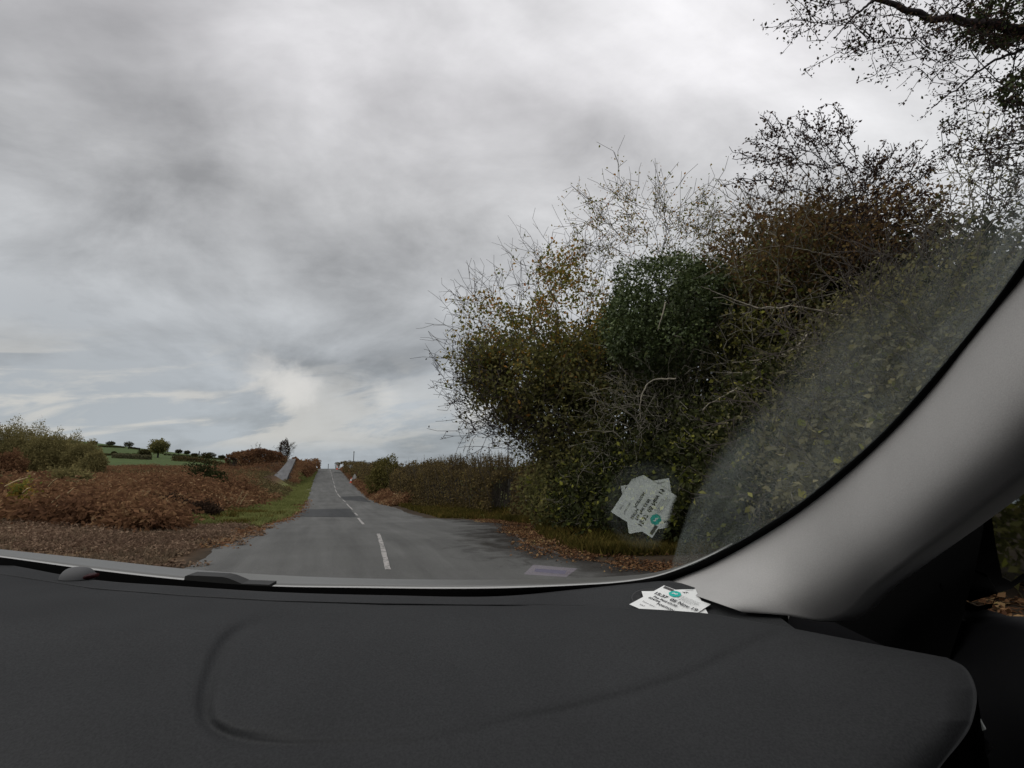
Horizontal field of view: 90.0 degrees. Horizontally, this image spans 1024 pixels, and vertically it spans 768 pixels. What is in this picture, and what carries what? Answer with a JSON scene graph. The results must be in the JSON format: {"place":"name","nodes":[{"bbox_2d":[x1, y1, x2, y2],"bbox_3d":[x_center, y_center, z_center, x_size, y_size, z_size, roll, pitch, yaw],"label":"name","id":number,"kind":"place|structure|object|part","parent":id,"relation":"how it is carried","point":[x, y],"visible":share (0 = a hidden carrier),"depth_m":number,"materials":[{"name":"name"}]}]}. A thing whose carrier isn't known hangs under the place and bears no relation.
{"place":"outdoors","nodes":[
{"label":"outdoors","id":0,"kind":"place"},
{"bbox_2d":[274,459,295,479],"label":"path","id":1,"kind":"structure","parent":0,"point":[284,472],"depth_m":66.08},
{"bbox_2d":[184,469,788,618],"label":"road","id":2,"kind":"structure","parent":0,"point":[418,547],"depth_m":8.44,"materials":[{"name":"grey asphalt"}]},
{"bbox_2d":[296,509,355,516],"bbox_3d":[-8.423,5.806,23.053,2.494,0.260,8.262,3,-10,-18],"label":"road patch","id":3,"kind":"object","parent":2,"relation":"on","point":[328,513],"visible":0.94,"depth_m":22.69,"materials":[{"name":"grey asphalt"}]},
{"bbox_2d":[342,496,369,501],"bbox_3d":[-11.914,8.725,38.845,1.687,0.061,9.593,3,-10,-20],"label":"road patch","id":4,"kind":"object","parent":2,"relation":"on","point":[357,498],"visible":0.99,"depth_m":39.83,"materials":[{"name":"grey asphalt"}]},
{"bbox_2d":[377,534,390,568],"bbox_3d":[-2.287,2.866,9.002,0.081,0.105,4.802,3,-10,-16],"label":"line marking","id":5,"kind":"object","parent":2,"relation":"on","point":[384,556],"visible":1,"depth_m":8.07,"materials":[{"name":"paint"}]},
{"bbox_2d":[0,108,1023,767],"bbox_3d":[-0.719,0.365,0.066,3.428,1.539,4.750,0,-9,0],"label":"car","id":6,"kind":"object","parent":2,"relation":"on","point":[870,568],"visible":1,"depth_m":0.57,"materials":[{"name":"grey plastic"}]},
{"bbox_2d":[630,586,709,611],"bbox_3d":[0.250,0.349,0.812,0.087,0.031,0.090,7,-12,-36],"label":"parking ticket","id":7,"kind":"object","parent":6,"relation":"on","point":[665,598],"visible":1,"depth_m":0.82,"materials":[{"name":"white paper"}]},
{"bbox_2d":[642,589,706,612],"bbox_3d":[0.258,0.351,0.816,0.089,0.028,0.086,-1,-9,6],"label":"parking ticket","id":8,"kind":"object","parent":6,"relation":"on","point":[693,593],"visible":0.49,"depth_m":0.85,"materials":[{"name":"white paper"}]},
{"bbox_3d":[0.622,0.626,0.354,0.316,0.817,1.403,0,-9,0],"label":"door panel","id":9,"kind":"part","parent":6,"relation":"part of","materials":[{"name":"grey plastic"}]},
{"bbox_2d":[480,521,654,573],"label":"mud","id":10,"kind":"structure","parent":2,"relation":"on","point":[613,569],"depth_m":8.08,"materials":[{"name":"brown soil"}]},
{"bbox_2d":[467,518,1023,605],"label":"fallen leaves","id":11,"kind":"object","parent":2,"relation":"on","point":[519,530],"visible":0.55,"depth_m":8.23,"materials":[{"name":"brown plant"}]},
{"bbox_2d":[0,0,1023,468],"label":"sky","id":12,"kind":"structure","parent":0,"point":[227,226],"materials":[{"name":"grey"}]},
{"bbox_2d":[1,440,1023,615],"bbox_3d":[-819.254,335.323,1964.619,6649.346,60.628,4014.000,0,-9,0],"label":"ground","id":13,"kind":"structure","parent":0,"point":[196,555],"depth_m":8.55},
{"bbox_2d":[0,446,30,475],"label":"orange bush","id":14,"kind":"object","parent":13,"relation":"on","point":[11,461],"visible":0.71,"depth_m":39.21,"materials":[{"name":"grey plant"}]},
{"bbox_2d":[0,415,37,456],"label":"willow bush","id":15,"kind":"object","parent":13,"relation":"on","point":[8,445],"visible":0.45,"depth_m":49.50,"materials":[{"name":"green plant"}]},
{"bbox_2d":[1,470,43,516],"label":"yellow bush","id":16,"kind":"object","parent":13,"relation":"on","point":[18,489],"visible":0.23,"depth_m":12.81,"materials":[{"name":"green plant"}]},
{"bbox_2d":[4,420,56,470],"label":"willow bush","id":17,"kind":"object","parent":13,"relation":"on","point":[41,432],"visible":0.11,"depth_m":52.56,"materials":[{"name":"green plant"}]},
{"bbox_2d":[16,425,72,472],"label":"willow bush","id":18,"kind":"object","parent":13,"relation":"on","point":[43,452],"visible":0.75,"depth_m":48.62,"materials":[{"name":"green plant"}]},
{"bbox_2d":[39,463,95,481],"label":"sallow bush","id":19,"kind":"object","parent":13,"relation":"on","point":[71,471],"visible":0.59,"depth_m":25.27,"materials":[{"name":"green plant"}]},
{"bbox_2d":[53,428,90,458],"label":"willow bush","id":20,"kind":"object","parent":13,"relation":"on","point":[78,440],"visible":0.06,"depth_m":53.67,"materials":[{"name":"green plant"}]},
{"bbox_2d":[57,438,106,469],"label":"willow bush","id":21,"kind":"object","parent":13,"relation":"on","point":[73,454],"visible":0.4,"depth_m":48.63,"materials":[{"name":"green plant"}]},
{"bbox_2d":[77,449,110,472],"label":"willow bush","id":22,"kind":"object","parent":13,"relation":"on","point":[97,462],"visible":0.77,"depth_m":46.87,"materials":[{"name":"green plant"}]},
{"bbox_2d":[105,441,115,445],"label":"round tree","id":23,"kind":"object","parent":13,"relation":"on","point":[109,443],"visible":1,"depth_m":282.04,"materials":[{"name":"green plant"}]},
{"bbox_2d":[98,445,124,447],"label":"hedge","id":24,"kind":"object","parent":13,"relation":"on","point":[111,446],"visible":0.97,"depth_m":275.27,"materials":[{"name":"green plant"}]},
{"bbox_2d":[4,477,247,519],"bbox_3d":[-10.293,3.602,16.591,4.881,1.286,10.130,0,-9,0],"label":"dead plant","id":25,"kind":"object","parent":13,"relation":"on","point":[49,485],"visible":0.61,"depth_m":12.62,"materials":[{"name":"plant"}]},
{"bbox_2d":[0,515,252,565],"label":"grass","id":26,"kind":"structure","parent":13,"relation":"on","point":[166,556],"depth_m":8.19,"materials":[{"name":"brown plant"}]},
{"bbox_2d":[101,453,151,455],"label":"hedge","id":27,"kind":"object","parent":13,"relation":"on","point":[107,454],"visible":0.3,"depth_m":168.33,"materials":[{"name":"green plant"}]},
{"bbox_2d":[0,516,254,555],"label":"fallen leaves","id":28,"kind":"object","parent":13,"relation":"on","point":[143,537],"visible":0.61,"depth_m":9.28,"materials":[{"name":"brown plant"}]},
{"bbox_2d":[123,441,133,448],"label":"round tree","id":29,"kind":"object","parent":13,"relation":"on","point":[129,444],"visible":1,"depth_m":280.65,"materials":[{"name":"green plant"}]},
{"bbox_2d":[111,453,151,459],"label":"hedge","id":30,"kind":"object","parent":13,"relation":"on","point":[132,456],"visible":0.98,"depth_m":148.06,"materials":[{"name":"green plant"}]},
{"bbox_2d":[0,518,272,568],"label":"fallen leaves","id":31,"kind":"object","parent":13,"relation":"on","point":[182,562],"visible":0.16,"depth_m":8.02,"materials":[{"name":"brown plant"}]},
{"bbox_2d":[137,449,150,454],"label":"round bush","id":32,"kind":"object","parent":13,"relation":"on","point":[145,451],"visible":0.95,"depth_m":178.03,"materials":[{"name":"green plant"}]},
{"bbox_2d":[0,455,302,532],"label":"bracken","id":33,"kind":"object","parent":13,"relation":"on","point":[121,499],"visible":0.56,"depth_m":14.34,"materials":[{"name":"brown plant"}]},
{"bbox_2d":[0,456,307,498],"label":"bracken","id":34,"kind":"object","parent":13,"relation":"on","point":[275,487],"visible":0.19,"depth_m":45.89,"materials":[{"name":"brown plant"}]},
{"bbox_2d":[147,438,170,457],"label":"round tree","id":35,"kind":"object","parent":13,"relation":"on","point":[159,446],"visible":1,"depth_m":172.88,"materials":[{"name":"green plant"}]},
{"bbox_2d":[144,488,191,502],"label":"thorn bush","id":36,"kind":"object","parent":13,"relation":"on","point":[173,497],"visible":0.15,"depth_m":17.09,"materials":[{"name":"brown plant"}]},
{"bbox_2d":[164,453,224,459],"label":"hedge","id":37,"kind":"object","parent":13,"relation":"on","point":[193,456],"visible":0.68,"depth_m":225.31,"materials":[{"name":"green plant"}]},
{"bbox_2d":[170,456,229,464],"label":"hedge","id":38,"kind":"object","parent":13,"relation":"on","point":[188,459],"visible":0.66,"depth_m":147.90,"materials":[{"name":"green plant"}]},
{"bbox_2d":[182,498,223,515],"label":"thorn bush","id":39,"kind":"object","parent":13,"relation":"on","point":[208,507],"visible":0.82,"depth_m":16.55,"materials":[{"name":"brown plant"}]},
{"bbox_2d":[181,456,229,485],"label":"green bush","id":40,"kind":"object","parent":13,"relation":"on","point":[210,473],"visible":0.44,"depth_m":30.30,"materials":[{"name":"green plant"}]},
{"bbox_2d":[199,452,216,458],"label":"round bush","id":41,"kind":"object","parent":13,"relation":"on","point":[210,454],"visible":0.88,"depth_m":216.12,"materials":[{"name":"green plant"}]},
{"bbox_2d":[194,500,313,548],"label":"fallen leaves","id":42,"kind":"object","parent":13,"relation":"on","point":[249,529],"visible":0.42,"depth_m":12.08,"materials":[{"name":"brown plant"}]},
{"bbox_2d":[191,469,317,527],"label":"grass","id":43,"kind":"structure","parent":13,"relation":"on","point":[300,492],"depth_m":24.62,"materials":[{"name":"green plant"}]},
{"bbox_2d":[224,447,285,466],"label":"hedge","id":44,"kind":"object","parent":13,"relation":"on","point":[251,455],"visible":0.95,"depth_m":72.31,"materials":[{"name":"brown plant"}]},
{"bbox_2d":[272,438,295,458],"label":"bare tree","id":45,"kind":"object","parent":13,"relation":"on","point":[287,449],"visible":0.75,"depth_m":81.22,"materials":[{"name":"grey plant"}]},
{"bbox_2d":[288,458,307,483],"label":"bracken","id":46,"kind":"object","parent":13,"relation":"on","point":[298,468],"visible":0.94,"depth_m":67.10,"materials":[{"name":"brown plant"}]},
{"bbox_2d":[292,456,317,477],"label":"hedge","id":47,"kind":"object","parent":13,"relation":"on","point":[310,469],"visible":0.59,"depth_m":84.67,"materials":[{"name":"brown plant"}]},
{"bbox_2d":[311,458,320,468],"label":"hedge","id":48,"kind":"object","parent":13,"relation":"on","point":[318,465],"visible":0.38,"depth_m":104.70,"materials":[{"name":"plant"}]},
{"bbox_2d":[334,461,345,468],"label":"hedge","id":49,"kind":"object","parent":13,"relation":"on","point":[338,463],"visible":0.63,"depth_m":103.43,"materials":[{"name":"brown plant"}]},
{"bbox_2d":[342,458,407,484],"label":"hedge","id":50,"kind":"object","parent":13,"relation":"on","point":[363,468],"visible":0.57,"depth_m":69.76,"materials":[{"name":"green plant"}]},
{"bbox_2d":[363,453,402,493],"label":"gorse bush","id":51,"kind":"object","parent":13,"relation":"on","point":[376,476],"visible":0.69,"depth_m":41.38,"materials":[{"name":"green plant"}]},
{"bbox_2d":[338,467,428,505],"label":"bracken","id":52,"kind":"object","parent":13,"relation":"on","point":[388,497],"visible":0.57,"depth_m":35.17,"materials":[{"name":"brown plant"}]},
{"bbox_2d":[384,455,444,502],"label":"hedge","id":53,"kind":"object","parent":13,"relation":"on","point":[406,482],"visible":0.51,"depth_m":32.76,"materials":[{"name":"green plant"}]},
{"bbox_2d":[410,450,528,512],"bbox_3d":[-2.465,4.458,23.391,3.381,2.960,11.750,5,-11,-27],"label":"hedge","id":54,"kind":"object","parent":13,"relation":"on","point":[477,483],"visible":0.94,"depth_m":21.71,"materials":[{"name":"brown plant"}]},
{"bbox_2d":[410,325,583,522],"bbox_3d":[-0.384,1.042,12.994,4.373,5.103,3.180,0,-9,0],"label":"thorn tree","id":55,"kind":"object","parent":13,"relation":"on","point":[489,424],"visible":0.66,"depth_m":12.69,"materials":[{"name":"green plant"}]},
{"bbox_2d":[508,474,526,503],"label":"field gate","id":56,"kind":"structure","parent":13,"relation":"on","point":[510,487],"depth_m":20.15,"materials":[{"name":"grey wood"}]},
{"bbox_2d":[507,454,565,517],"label":"hedge","id":57,"kind":"object","parent":13,"relation":"on","point":[514,510],"visible":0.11,"depth_m":16.66,"materials":[{"name":"green plant"}]},
{"bbox_2d":[416,205,664,487],"bbox_3d":[0.898,-0.664,13.742,6.679,8.738,4.776,4,-10,-22],"label":"maple tree","id":58,"kind":"object","parent":13,"relation":"on","point":[567,365],"visible":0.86,"depth_m":13.10,"materials":[{"name":"green plant"}]},
{"bbox_2d":[505,405,615,527],"bbox_3d":[1.329,2.089,12.701,3.408,3.186,2.919,9,-13,-42],"label":"hazel bush","id":59,"kind":"object","parent":13,"relation":"on","point":[538,485],"visible":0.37,"depth_m":12.29,"materials":[{"name":"green plant"}]},
{"bbox_2d":[536,412,660,534],"bbox_3d":[2.148,1.977,11.290,2.922,2.748,3.360,-4,-10,22],"label":"hazel bush","id":60,"kind":"object","parent":13,"relation":"on","point":[575,503],"visible":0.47,"depth_m":10.86,"materials":[{"name":"green plant"}]},
{"bbox_2d":[558,296,704,491],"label":"holly tree","id":61,"kind":"object","parent":13,"relation":"on","point":[612,367],"visible":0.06,"depth_m":14.98,"materials":[{"name":"green plant"}]},
{"bbox_2d":[576,413,721,542],"bbox_3d":[2.898,1.784,10.082,3.029,2.613,3.435,-7,-12,36],"label":"hazel bush","id":62,"kind":"object","parent":13,"relation":"on","point":[631,510],"visible":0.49,"depth_m":9.62,"materials":[{"name":"green plant"}]},
{"bbox_2d":[562,245,761,500],"bbox_3d":[3.176,0.097,10.756,4.278,5.783,4.203,0,-9,0],"label":"ivy tree","id":63,"kind":"object","parent":13,"relation":"on","point":[622,346],"visible":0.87,"depth_m":10.15,"materials":[{"name":"green plant"}]},
{"bbox_2d":[551,138,777,417],"bbox_3d":[3.987,-1.358,13.080,5.946,9.439,3.988,0,-9,0],"label":"alder tree","id":64,"kind":"object","parent":13,"relation":"on","point":[695,227],"visible":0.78,"depth_m":13.23,"materials":[{"name":"grey plant"}]},
{"bbox_2d":[630,379,784,549],"bbox_3d":[3.552,1.347,9.046,3.155,3.047,3.473,0,-9,0],"label":"hazel bush","id":65,"kind":"object","parent":13,"relation":"on","point":[673,491],"visible":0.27,"depth_m":8.57,"materials":[{"name":"green plant"}]},
{"bbox_2d":[606,258,811,463],"bbox_3d":[5.527,-0.005,13.747,5.911,7.086,3.905,0,-9,0],"label":"holly tree","id":66,"kind":"object","parent":13,"relation":"on","point":[657,382],"visible":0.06,"depth_m":13.41,"materials":[{"name":"green plant"}]},
{"bbox_2d":[665,331,864,550],"bbox_3d":[4.129,0.886,7.908,3.618,3.469,2.852,9,-13,-42],"label":"hazel bush","id":67,"kind":"object","parent":13,"relation":"on","point":[745,378],"visible":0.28,"depth_m":7.55,"materials":[{"name":"green plant"}]},
{"bbox_2d":[639,152,939,461],"bbox_3d":[5.208,-0.832,10.020,5.917,7.336,4.181,0,-9,0],"label":"hazel tree","id":68,"kind":"object","parent":13,"relation":"on","point":[800,259],"visible":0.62,"depth_m":9.76,"materials":[{"name":"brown plant"}]},
{"bbox_2d":[680,195,925,454],"bbox_3d":[7.155,-0.661,11.782,6.415,7.776,4.150,0,-9,0],"label":"holly tree","id":69,"kind":"object","parent":13,"relation":"on","point":[829,288],"visible":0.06,"depth_m":11.54,"materials":[{"name":"green plant"}]},
{"bbox_2d":[713,98,977,338],"bbox_3d":[5.652,-1.307,8.645,4.238,7.858,2.696,0,-9,0],"label":"hawthorn tree","id":70,"kind":"object","parent":13,"relation":"on","point":[899,216],"visible":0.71,"depth_m":8.85,"materials":[{"name":"brown plant"}]},
{"bbox_2d":[670,158,1023,547],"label":"sallow tree","id":71,"kind":"object","parent":13,"relation":"on","point":[869,297],"visible":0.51,"depth_m":6.36,"materials":[{"name":"green plant"}]},
{"bbox_2d":[734,297,1022,597],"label":"hazel bush","id":72,"kind":"object","parent":13,"relation":"on","point":[854,434],"visible":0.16,"depth_m":6.03,"materials":[{"name":"green plant"}]},
{"bbox_2d":[753,0,1023,230],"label":"oak tree","id":73,"kind":"object","parent":13,"relation":"on","point":[983,24],"visible":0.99,"depth_m":5.37,"materials":[{"name":"green plant"}]},
{"bbox_2d":[788,194,1023,409],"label":"holly tree","id":74,"kind":"object","parent":13,"relation":"on","point":[987,222],"visible":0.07,"depth_m":8.94,"materials":[{"name":"green plant"}]},
{"bbox_2d":[893,106,1023,323],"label":"birch sapling","id":75,"kind":"object","parent":13,"relation":"on","point":[973,201],"visible":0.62,"depth_m":7.52,"materials":[{"name":"green plant"}]},
{"bbox_2d":[923,294,1019,592],"bbox_3d":[6.423,0.104,4.701,3.826,4.115,5.138,0,-9,0],"label":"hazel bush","id":76,"kind":"object","parent":13,"relation":"on","point":[1017,586],"depth_m":5.36,"materials":[{"name":"green plant"}]},
{"bbox_2d":[967,581,1023,615],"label":"fallen leaves","id":77,"kind":"object","parent":13,"relation":"on","point":[1007,611],"visible":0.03,"depth_m":4.82,"materials":[{"name":"brown plant"}]},
{"bbox_2d":[398,496,727,556],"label":"grass","id":78,"kind":"structure","parent":0,"point":[605,543],"depth_m":9.13,"materials":[{"name":"green plant"}]}
]}

